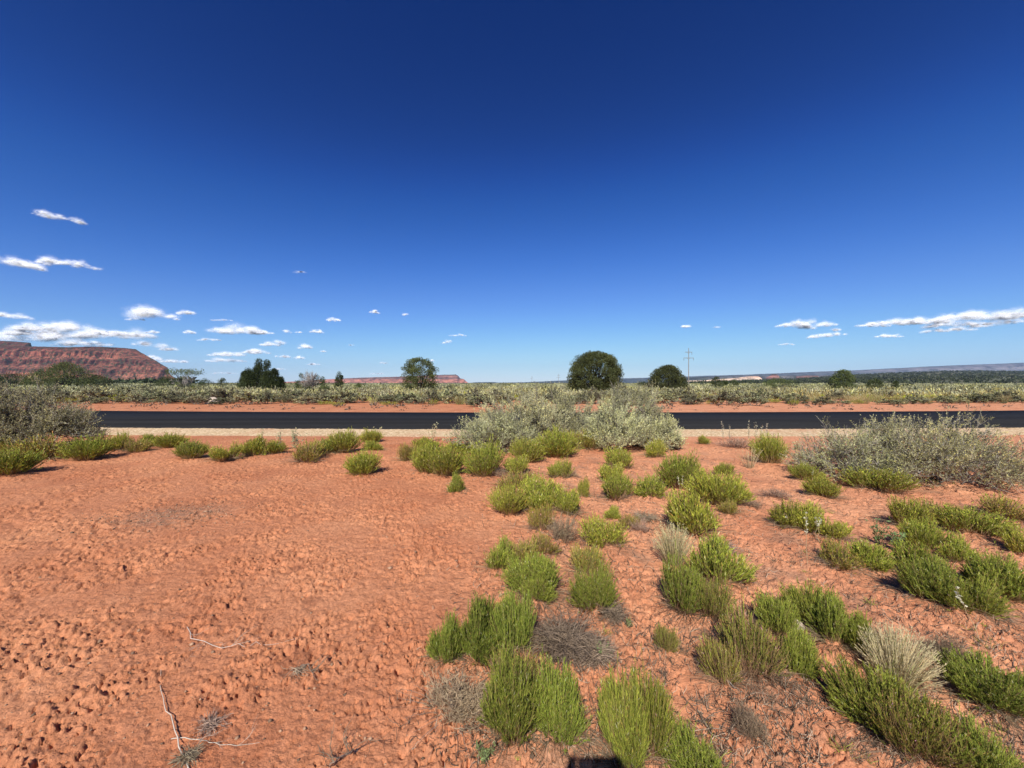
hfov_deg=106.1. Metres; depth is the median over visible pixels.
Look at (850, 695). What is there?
snakeweed bush
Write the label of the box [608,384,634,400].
sagebrush
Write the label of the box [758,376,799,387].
juniper shrub
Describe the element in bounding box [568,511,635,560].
snakeweed bush
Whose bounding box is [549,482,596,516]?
snakeweed bush
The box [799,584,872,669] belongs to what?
snakeweed bush
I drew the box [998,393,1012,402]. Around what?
grass tuft
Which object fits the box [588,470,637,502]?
snakeweed bush
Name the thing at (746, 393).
sagebrush
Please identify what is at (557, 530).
dead shrub
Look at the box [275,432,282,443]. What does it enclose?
leafy weed
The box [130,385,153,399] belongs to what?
sagebrush
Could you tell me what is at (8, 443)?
snakeweed bush
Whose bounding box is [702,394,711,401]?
sagebrush
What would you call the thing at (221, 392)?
sagebrush
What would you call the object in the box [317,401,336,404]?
snakeweed bush
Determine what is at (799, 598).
snakeweed bush
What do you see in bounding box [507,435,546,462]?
snakeweed bush
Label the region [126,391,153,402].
sagebrush
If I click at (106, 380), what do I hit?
spreading tree
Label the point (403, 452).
snakeweed bush
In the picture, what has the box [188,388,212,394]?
sagebrush
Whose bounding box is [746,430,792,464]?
snakeweed bush
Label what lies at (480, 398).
sagebrush
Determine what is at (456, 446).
snakeweed bush
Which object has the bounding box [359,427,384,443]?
snakeweed bush
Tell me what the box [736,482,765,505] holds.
snakeweed bush
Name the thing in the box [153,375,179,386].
spreading tree
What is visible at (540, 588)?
snakeweed bush
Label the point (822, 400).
sagebrush
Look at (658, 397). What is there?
sagebrush
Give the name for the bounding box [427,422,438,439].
leafy weed
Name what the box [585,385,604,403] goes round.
sagebrush
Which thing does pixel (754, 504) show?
dead shrub
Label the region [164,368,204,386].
juniper tree
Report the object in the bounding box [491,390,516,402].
sagebrush
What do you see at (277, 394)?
sagebrush
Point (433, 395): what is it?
sagebrush
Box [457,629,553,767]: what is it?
snakeweed bush
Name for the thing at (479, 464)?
snakeweed bush
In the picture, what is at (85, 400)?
sagebrush
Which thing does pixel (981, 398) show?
sagebrush
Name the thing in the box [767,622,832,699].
snakeweed bush
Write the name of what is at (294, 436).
leafy weed
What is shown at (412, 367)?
juniper tree
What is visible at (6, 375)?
spreading tree
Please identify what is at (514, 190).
sky
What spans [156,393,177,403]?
sagebrush
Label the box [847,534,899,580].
snakeweed bush
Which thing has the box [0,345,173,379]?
red mesa hill
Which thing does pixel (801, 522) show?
snakeweed bush
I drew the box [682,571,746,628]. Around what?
snakeweed bush
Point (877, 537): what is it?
leafy weed
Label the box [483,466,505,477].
dead shrub
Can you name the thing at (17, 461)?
snakeweed bush
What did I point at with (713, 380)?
juniper tree
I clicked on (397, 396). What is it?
sagebrush
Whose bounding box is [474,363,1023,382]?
distant mesa hill
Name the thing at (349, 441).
snakeweed bush
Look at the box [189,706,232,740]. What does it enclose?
twig tangle
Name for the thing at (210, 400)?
stone
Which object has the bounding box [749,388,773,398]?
sagebrush
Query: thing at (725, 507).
snakeweed bush
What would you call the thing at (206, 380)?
spreading tree
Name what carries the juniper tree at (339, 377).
on the ground at (234, 577)
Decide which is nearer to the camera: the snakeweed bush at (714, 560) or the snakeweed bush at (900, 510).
the snakeweed bush at (714, 560)
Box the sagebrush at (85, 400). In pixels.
[67,396,107,402]
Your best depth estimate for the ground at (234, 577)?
2.69 m
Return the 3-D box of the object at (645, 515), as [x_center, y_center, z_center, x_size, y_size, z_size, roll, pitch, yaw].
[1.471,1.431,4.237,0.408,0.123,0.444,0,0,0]
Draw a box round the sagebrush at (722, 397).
[709,390,741,404]
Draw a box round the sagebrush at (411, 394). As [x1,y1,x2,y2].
[393,392,420,401]
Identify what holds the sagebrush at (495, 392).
on the ground at (234, 577)
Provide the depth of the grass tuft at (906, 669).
1.87 m
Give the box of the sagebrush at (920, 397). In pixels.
[900,393,927,399]
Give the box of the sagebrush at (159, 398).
[142,396,178,402]
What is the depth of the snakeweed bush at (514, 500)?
4.28 m
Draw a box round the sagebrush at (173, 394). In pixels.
[167,391,185,400]
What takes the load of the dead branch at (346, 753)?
on the ground at (234, 577)
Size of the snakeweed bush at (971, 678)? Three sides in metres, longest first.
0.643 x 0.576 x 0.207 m
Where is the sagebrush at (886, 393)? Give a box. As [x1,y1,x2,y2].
[873,390,902,397]
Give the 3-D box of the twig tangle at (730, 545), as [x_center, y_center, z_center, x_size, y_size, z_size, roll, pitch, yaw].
[1.888,1.423,3.417,0.406,0.086,0.397,0,0,0]
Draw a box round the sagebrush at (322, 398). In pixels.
[313,393,329,401]
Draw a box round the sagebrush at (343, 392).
[322,387,357,401]
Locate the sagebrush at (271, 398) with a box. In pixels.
[255,391,276,403]
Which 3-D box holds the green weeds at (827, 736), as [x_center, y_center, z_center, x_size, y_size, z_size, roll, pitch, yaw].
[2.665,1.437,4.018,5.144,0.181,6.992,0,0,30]
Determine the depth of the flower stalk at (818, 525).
3.63 m
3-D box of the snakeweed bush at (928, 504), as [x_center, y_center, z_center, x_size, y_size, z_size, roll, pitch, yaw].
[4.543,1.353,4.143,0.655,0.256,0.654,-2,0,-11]
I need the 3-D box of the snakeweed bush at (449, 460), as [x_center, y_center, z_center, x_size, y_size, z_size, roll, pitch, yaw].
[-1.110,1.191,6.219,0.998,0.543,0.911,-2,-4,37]
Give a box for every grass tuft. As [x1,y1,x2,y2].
[451,394,465,404]
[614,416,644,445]
[652,520,696,565]
[738,447,762,468]
[840,394,855,402]
[854,396,874,403]
[855,619,946,695]
[870,394,887,401]
[885,395,904,399]
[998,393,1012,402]
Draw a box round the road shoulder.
[61,427,1023,436]
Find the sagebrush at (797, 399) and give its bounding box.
[783,398,810,403]
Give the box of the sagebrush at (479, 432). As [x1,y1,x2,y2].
[441,404,543,453]
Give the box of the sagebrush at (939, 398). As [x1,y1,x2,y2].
[920,394,969,402]
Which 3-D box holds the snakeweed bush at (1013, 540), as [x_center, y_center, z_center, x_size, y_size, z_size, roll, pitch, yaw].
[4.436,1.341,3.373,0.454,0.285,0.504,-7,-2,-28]
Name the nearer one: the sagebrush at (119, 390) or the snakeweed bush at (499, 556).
the snakeweed bush at (499, 556)
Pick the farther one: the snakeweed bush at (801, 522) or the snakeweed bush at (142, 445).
the snakeweed bush at (142, 445)
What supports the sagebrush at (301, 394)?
on the ground at (234, 577)
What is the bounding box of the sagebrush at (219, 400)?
[207,397,235,403]
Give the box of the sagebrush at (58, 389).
[40,384,72,397]
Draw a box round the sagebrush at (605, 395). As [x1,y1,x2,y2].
[596,391,609,401]
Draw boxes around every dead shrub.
[386,661,496,766]
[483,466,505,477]
[537,509,585,547]
[625,518,660,536]
[712,436,754,449]
[715,691,788,758]
[737,499,771,509]
[758,484,802,502]
[900,630,983,666]
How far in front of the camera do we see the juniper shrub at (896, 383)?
69.85 m
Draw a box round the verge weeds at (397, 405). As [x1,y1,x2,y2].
[60,401,1022,410]
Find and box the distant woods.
[662,370,1023,383]
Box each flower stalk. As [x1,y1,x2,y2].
[803,512,807,563]
[814,517,821,538]
[954,586,979,639]
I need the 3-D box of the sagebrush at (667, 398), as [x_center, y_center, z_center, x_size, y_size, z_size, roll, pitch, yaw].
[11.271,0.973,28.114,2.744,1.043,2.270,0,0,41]
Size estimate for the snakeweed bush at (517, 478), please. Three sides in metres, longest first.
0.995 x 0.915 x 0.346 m
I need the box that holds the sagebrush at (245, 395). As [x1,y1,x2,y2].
[231,389,268,404]
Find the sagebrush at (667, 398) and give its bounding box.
[656,390,681,402]
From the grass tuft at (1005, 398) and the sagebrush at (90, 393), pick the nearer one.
the grass tuft at (1005, 398)
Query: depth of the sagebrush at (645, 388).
29.94 m
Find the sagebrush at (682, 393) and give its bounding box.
[663,387,691,401]
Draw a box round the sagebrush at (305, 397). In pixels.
[291,394,321,403]
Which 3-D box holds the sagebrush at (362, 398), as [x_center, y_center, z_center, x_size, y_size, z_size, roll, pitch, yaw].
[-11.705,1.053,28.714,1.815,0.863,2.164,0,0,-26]
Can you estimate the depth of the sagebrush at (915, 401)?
27.28 m
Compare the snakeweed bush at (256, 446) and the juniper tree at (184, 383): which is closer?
the snakeweed bush at (256, 446)
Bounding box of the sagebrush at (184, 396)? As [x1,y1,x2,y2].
[176,393,192,402]
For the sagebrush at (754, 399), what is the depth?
25.05 m
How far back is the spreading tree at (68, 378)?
93.58 m
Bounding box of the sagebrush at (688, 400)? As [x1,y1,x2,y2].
[679,396,701,404]
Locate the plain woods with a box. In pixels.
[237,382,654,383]
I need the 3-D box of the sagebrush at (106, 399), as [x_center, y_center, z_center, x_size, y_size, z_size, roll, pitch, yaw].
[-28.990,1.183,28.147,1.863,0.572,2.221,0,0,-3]
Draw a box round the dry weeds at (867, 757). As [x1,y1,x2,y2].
[500,448,1023,767]
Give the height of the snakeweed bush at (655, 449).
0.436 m
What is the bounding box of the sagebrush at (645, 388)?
[638,383,656,393]
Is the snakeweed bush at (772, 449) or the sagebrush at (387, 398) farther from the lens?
the sagebrush at (387, 398)
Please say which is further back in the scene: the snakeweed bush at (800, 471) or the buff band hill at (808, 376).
the buff band hill at (808, 376)
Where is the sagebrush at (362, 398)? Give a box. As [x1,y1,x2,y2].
[344,393,367,402]
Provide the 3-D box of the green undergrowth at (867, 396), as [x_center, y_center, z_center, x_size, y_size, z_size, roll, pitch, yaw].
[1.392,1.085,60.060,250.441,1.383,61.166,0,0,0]
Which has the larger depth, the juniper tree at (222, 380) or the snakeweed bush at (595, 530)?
the juniper tree at (222, 380)
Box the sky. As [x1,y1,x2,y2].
[0,0,1023,382]
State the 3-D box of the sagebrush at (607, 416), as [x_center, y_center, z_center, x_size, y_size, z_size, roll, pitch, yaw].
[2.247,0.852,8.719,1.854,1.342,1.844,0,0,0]
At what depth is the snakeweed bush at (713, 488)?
4.62 m
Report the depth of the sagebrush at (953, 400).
27.20 m
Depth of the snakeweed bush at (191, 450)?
7.46 m
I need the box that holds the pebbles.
[1,457,1022,764]
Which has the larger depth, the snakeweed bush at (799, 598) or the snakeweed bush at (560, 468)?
the snakeweed bush at (560, 468)
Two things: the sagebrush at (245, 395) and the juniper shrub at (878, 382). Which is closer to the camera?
the sagebrush at (245, 395)
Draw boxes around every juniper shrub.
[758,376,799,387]
[827,376,839,387]
[864,378,887,388]
[891,381,899,387]
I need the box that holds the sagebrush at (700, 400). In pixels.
[679,392,705,403]
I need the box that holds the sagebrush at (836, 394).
[824,391,850,399]
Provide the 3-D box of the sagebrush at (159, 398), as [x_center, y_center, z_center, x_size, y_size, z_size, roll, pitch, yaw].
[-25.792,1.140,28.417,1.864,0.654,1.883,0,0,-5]
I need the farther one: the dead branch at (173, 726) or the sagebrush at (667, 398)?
the sagebrush at (667, 398)
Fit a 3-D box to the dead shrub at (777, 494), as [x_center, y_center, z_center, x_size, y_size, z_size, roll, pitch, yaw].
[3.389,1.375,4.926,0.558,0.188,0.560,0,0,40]
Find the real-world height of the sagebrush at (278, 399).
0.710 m
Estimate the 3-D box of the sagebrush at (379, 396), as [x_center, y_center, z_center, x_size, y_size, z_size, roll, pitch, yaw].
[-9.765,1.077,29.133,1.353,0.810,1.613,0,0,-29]
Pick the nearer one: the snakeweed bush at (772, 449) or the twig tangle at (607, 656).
the twig tangle at (607, 656)
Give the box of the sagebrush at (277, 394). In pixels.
[252,389,282,401]
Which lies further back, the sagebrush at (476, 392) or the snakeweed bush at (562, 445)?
the sagebrush at (476, 392)
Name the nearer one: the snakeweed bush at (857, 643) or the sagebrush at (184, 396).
the snakeweed bush at (857, 643)
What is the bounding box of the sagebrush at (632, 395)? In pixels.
[624,390,642,400]
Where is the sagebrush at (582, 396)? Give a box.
[573,391,587,403]
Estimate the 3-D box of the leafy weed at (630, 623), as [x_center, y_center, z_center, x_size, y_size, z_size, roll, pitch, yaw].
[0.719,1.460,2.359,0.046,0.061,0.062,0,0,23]
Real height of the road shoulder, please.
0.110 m
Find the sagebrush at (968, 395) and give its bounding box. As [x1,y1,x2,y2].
[954,393,1003,401]
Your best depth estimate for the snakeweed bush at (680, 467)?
5.35 m
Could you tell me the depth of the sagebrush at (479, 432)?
8.28 m
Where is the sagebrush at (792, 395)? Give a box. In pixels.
[780,392,812,402]
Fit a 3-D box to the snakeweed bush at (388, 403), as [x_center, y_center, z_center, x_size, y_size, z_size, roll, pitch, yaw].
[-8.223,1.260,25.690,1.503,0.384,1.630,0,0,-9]
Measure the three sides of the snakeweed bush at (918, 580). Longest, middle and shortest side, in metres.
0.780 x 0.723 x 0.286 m
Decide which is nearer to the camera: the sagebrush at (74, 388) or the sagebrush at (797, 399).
the sagebrush at (797, 399)
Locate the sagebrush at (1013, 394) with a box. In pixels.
[983,390,1020,397]
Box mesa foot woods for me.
[0,376,198,383]
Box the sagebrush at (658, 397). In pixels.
[635,389,664,402]
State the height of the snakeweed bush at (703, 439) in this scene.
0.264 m
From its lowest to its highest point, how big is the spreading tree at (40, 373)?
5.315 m
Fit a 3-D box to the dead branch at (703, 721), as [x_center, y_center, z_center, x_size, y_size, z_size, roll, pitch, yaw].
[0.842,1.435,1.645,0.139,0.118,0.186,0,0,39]
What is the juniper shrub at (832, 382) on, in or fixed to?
on the ground at (234, 577)
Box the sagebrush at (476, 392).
[467,388,481,396]
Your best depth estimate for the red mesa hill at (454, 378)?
4146.24 m
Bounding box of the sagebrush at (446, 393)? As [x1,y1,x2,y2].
[438,386,458,402]
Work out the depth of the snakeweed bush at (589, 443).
8.57 m
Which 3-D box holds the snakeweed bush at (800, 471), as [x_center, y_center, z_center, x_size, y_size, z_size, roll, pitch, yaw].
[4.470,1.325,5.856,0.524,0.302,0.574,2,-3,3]
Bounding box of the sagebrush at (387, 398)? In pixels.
[372,395,399,402]
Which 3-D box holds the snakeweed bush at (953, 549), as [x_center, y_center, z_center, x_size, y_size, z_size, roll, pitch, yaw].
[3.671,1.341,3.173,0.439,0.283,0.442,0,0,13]
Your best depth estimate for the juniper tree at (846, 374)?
61.66 m
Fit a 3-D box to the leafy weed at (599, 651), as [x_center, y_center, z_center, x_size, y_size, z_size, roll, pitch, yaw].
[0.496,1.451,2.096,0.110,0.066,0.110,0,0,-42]
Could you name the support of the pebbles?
on the ground at (234, 577)
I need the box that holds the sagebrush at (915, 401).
[896,397,932,403]
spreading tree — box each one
[0,373,36,385]
[15,361,105,386]
[16,371,61,385]
[73,374,113,386]
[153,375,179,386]
[196,378,214,385]
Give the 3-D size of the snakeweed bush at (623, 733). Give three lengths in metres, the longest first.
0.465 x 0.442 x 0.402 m
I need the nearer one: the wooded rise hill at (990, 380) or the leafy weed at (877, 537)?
the leafy weed at (877, 537)
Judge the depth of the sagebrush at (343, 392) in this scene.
27.61 m
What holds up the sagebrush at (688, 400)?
on the ground at (234, 577)
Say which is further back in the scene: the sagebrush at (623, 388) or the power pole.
the power pole
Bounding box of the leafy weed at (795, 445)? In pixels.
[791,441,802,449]
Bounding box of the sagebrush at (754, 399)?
[738,393,768,405]
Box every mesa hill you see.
[0,341,31,345]
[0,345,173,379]
[286,374,467,382]
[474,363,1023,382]
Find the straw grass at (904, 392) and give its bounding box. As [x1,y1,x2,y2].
[773,384,1023,398]
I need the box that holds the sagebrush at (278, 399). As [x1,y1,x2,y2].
[275,394,295,402]
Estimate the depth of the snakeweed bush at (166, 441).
8.92 m
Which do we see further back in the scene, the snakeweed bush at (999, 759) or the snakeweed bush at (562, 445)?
the snakeweed bush at (562, 445)
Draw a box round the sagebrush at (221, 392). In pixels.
[209,387,239,399]
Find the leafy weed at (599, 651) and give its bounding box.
[595,639,612,659]
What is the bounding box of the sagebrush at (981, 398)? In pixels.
[964,393,1006,402]
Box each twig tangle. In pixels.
[162,733,206,767]
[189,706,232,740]
[280,659,310,681]
[526,601,619,680]
[566,629,623,679]
[593,599,635,629]
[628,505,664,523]
[705,536,744,555]
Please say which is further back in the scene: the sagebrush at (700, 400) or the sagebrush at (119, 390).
the sagebrush at (119, 390)
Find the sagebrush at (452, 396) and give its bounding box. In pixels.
[442,390,476,403]
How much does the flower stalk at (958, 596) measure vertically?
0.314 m
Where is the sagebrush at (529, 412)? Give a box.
[474,381,582,444]
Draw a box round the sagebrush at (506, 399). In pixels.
[498,396,511,404]
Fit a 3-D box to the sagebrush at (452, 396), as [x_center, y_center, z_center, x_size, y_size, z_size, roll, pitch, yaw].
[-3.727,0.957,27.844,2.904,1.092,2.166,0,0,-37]
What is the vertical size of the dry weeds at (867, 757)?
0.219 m
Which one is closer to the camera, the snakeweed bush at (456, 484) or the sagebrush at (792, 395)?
the snakeweed bush at (456, 484)
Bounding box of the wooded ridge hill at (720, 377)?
[637,375,831,382]
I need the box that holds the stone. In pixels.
[204,397,216,403]
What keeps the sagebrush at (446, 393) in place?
on the ground at (234, 577)
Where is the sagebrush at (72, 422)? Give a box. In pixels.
[0,373,111,446]
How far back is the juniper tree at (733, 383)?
91.92 m
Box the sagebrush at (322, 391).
[314,389,330,396]
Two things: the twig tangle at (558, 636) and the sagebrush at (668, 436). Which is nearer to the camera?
the twig tangle at (558, 636)
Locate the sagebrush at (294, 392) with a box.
[286,388,309,398]
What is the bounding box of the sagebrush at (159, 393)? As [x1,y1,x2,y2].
[143,388,166,398]
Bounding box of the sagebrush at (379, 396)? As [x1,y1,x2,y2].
[373,393,389,400]
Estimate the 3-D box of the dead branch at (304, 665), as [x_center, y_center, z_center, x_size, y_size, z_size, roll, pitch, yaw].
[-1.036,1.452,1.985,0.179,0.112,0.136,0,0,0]
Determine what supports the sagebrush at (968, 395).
on the ground at (234, 577)
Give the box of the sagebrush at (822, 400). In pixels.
[811,396,834,404]
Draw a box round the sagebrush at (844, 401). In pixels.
[827,400,851,403]
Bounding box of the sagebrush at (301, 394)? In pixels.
[289,391,321,403]
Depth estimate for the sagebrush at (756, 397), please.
29.46 m
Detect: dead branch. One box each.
[160,685,188,767]
[171,717,258,749]
[187,625,295,650]
[300,647,328,679]
[314,714,384,767]
[690,711,723,741]
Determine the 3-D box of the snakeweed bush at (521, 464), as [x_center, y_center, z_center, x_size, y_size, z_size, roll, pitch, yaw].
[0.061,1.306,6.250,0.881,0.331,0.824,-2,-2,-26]
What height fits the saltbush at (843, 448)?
1.060 m
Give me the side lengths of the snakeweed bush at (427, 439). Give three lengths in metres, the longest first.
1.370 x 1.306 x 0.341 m
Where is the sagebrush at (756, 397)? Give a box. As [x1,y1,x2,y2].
[740,391,768,402]
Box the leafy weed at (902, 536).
[886,528,906,547]
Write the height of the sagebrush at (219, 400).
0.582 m
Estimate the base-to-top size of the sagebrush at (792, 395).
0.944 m
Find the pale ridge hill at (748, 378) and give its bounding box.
[694,376,761,380]
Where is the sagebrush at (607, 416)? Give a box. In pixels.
[573,394,659,449]
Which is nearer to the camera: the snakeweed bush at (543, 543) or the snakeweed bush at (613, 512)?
the snakeweed bush at (543, 543)
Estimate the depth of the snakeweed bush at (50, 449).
7.39 m
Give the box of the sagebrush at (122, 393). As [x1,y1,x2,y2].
[113,391,129,398]
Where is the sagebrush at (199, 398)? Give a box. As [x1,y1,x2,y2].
[180,391,210,404]
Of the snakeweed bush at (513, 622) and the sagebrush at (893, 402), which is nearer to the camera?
the snakeweed bush at (513, 622)
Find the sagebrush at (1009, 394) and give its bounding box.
[987,391,1022,400]
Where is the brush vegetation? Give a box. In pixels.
[2,382,1023,398]
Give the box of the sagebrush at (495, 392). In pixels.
[487,389,504,399]
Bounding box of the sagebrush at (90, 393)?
[70,384,113,399]
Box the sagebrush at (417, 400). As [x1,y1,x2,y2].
[404,396,426,403]
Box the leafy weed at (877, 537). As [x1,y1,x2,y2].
[865,518,890,543]
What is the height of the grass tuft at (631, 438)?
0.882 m
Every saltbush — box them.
[781,416,944,487]
[845,401,1023,494]
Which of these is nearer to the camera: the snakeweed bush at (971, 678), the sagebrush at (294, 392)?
the snakeweed bush at (971, 678)
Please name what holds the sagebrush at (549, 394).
on the ground at (234, 577)
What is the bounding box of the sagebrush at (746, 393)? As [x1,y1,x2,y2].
[731,390,750,403]
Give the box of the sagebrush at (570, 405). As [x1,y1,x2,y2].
[529,381,598,436]
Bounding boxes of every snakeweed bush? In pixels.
[0,431,110,462]
[0,439,32,449]
[0,445,48,475]
[52,430,125,462]
[108,431,133,450]
[111,437,160,455]
[136,433,156,446]
[147,431,190,448]
[170,438,214,458]
[200,439,246,461]
[238,434,268,457]
[253,438,291,454]
[278,435,335,466]
[311,437,351,456]
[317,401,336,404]
[323,426,362,453]
[341,447,385,476]
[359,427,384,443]
[359,440,388,452]
[380,400,397,404]
[391,443,418,462]
[400,436,445,449]
[406,438,446,473]
[415,607,472,675]
[418,444,467,476]
[424,590,527,687]
[445,439,485,454]
[445,470,468,496]
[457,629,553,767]
[458,433,508,477]
[471,534,519,574]
[477,641,555,691]
[482,465,538,490]
[484,481,530,515]
[486,585,547,656]
[491,550,577,614]
[498,453,540,474]
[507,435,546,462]
[507,644,604,767]
[508,571,567,622]
[510,535,555,563]
[517,467,581,514]
[518,502,556,533]
[521,528,562,557]
[534,424,583,459]
[543,456,579,478]
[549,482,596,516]
[550,560,635,628]
[557,541,620,581]
[567,427,623,451]
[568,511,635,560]
[569,652,674,767]
[577,477,594,497]
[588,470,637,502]
[594,462,633,484]
[602,445,636,469]
[604,504,626,521]
[610,643,699,767]
[616,514,640,530]
[629,472,671,499]
[634,539,724,636]
[638,437,670,458]
[645,486,746,544]
[645,621,689,663]
[653,449,707,490]
[658,714,744,767]
[666,524,773,596]
[678,461,754,505]
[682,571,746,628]
[684,633,771,701]
[691,590,829,710]
[693,434,711,444]
[711,461,738,476]
[715,497,744,517]
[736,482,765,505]
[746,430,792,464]
[746,587,812,640]
[752,572,847,648]
[754,499,804,529]
[766,398,781,402]
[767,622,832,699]
[777,499,831,537]
[787,460,823,479]
[792,473,853,501]
[797,533,882,581]
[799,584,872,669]
[802,509,865,544]
[803,646,969,767]
[819,604,882,665]
[835,462,934,497]
[840,676,991,767]
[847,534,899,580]
[849,399,863,403]
[859,552,1023,623]
[871,494,954,536]
[887,537,959,577]
[895,514,952,553]
[903,571,1023,634]
[910,495,958,522]
[915,644,1023,741]
[927,529,984,565]
[930,502,1023,542]
[935,699,1023,767]
[951,491,1023,524]
[955,538,1023,608]
[968,666,1023,726]
[982,518,1023,554]
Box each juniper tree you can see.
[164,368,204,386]
[216,378,227,385]
[235,358,286,390]
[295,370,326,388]
[333,371,344,386]
[400,357,438,390]
[564,350,624,392]
[645,364,688,389]
[709,376,721,387]
[721,378,728,385]
[729,379,738,385]
[828,369,856,388]
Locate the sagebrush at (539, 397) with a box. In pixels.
[519,391,542,401]
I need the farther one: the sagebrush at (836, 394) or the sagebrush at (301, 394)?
the sagebrush at (836, 394)
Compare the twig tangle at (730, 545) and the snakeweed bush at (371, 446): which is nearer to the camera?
the twig tangle at (730, 545)
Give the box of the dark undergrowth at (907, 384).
[61,383,1023,396]
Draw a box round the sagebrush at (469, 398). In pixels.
[464,392,496,403]
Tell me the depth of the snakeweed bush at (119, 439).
8.42 m
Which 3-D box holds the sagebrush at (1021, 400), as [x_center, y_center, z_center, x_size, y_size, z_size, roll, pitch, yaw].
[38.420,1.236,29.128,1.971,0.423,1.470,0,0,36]
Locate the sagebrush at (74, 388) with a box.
[68,386,81,397]
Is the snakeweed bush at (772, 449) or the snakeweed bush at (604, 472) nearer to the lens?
the snakeweed bush at (604, 472)
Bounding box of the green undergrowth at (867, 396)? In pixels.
[9,386,1023,401]
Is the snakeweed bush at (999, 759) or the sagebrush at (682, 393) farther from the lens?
the sagebrush at (682, 393)
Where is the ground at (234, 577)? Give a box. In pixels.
[0,383,1023,767]
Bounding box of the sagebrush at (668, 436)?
[639,408,687,452]
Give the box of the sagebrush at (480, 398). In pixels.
[465,394,495,406]
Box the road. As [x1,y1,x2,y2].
[14,410,1023,429]
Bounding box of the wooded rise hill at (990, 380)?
[755,371,1023,383]
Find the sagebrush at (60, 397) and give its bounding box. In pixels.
[47,389,66,398]
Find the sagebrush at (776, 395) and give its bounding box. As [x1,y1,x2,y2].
[770,392,785,400]
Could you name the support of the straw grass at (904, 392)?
on the ground at (234, 577)
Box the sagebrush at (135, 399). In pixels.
[123,391,146,403]
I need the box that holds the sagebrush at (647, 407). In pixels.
[596,377,671,441]
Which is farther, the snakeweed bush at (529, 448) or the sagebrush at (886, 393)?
the sagebrush at (886, 393)
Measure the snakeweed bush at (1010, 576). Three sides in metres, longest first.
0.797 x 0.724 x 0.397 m
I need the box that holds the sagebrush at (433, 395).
[422,389,440,403]
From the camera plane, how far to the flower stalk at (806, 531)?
3.17 m
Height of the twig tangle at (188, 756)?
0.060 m
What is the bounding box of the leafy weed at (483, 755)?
[475,740,495,764]
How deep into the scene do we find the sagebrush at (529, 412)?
9.12 m
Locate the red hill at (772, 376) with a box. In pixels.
[766,374,779,378]
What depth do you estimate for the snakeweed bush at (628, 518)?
3.91 m
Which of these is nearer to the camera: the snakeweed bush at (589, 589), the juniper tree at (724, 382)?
the snakeweed bush at (589, 589)
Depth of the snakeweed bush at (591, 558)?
2.94 m
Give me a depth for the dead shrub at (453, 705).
1.74 m
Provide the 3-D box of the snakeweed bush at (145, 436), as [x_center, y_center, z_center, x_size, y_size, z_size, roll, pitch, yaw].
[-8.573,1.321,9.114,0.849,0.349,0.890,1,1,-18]
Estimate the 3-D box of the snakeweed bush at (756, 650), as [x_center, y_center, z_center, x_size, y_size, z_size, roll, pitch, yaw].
[1.241,1.281,1.967,0.645,0.369,0.580,2,-3,31]
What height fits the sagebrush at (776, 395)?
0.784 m
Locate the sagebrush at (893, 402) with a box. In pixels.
[870,398,907,404]
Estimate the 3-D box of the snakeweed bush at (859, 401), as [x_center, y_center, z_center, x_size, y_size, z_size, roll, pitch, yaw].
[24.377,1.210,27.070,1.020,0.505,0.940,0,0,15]
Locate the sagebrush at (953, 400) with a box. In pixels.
[936,397,968,403]
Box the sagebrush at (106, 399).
[92,396,125,403]
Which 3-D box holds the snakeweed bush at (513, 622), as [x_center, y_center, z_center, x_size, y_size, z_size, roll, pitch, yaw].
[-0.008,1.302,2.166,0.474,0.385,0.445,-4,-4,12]
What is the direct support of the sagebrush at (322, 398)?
on the ground at (234, 577)
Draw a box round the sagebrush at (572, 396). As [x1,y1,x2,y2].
[562,395,589,403]
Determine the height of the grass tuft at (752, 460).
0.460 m
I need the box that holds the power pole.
[687,348,693,383]
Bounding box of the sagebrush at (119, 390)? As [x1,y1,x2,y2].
[111,386,135,397]
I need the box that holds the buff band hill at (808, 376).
[796,375,818,377]
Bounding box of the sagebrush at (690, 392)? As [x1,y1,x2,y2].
[676,385,698,399]
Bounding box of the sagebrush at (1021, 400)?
[1006,399,1023,401]
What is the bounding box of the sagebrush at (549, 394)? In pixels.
[543,386,565,403]
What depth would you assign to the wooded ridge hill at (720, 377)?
3074.64 m
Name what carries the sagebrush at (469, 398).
on the ground at (234, 577)
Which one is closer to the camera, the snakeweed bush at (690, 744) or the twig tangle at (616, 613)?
the snakeweed bush at (690, 744)
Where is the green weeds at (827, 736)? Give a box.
[495,480,1019,766]
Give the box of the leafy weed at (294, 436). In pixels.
[291,429,307,448]
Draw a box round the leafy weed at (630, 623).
[626,617,632,626]
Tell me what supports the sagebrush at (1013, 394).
on the ground at (234, 577)
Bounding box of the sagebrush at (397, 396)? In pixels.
[389,392,410,402]

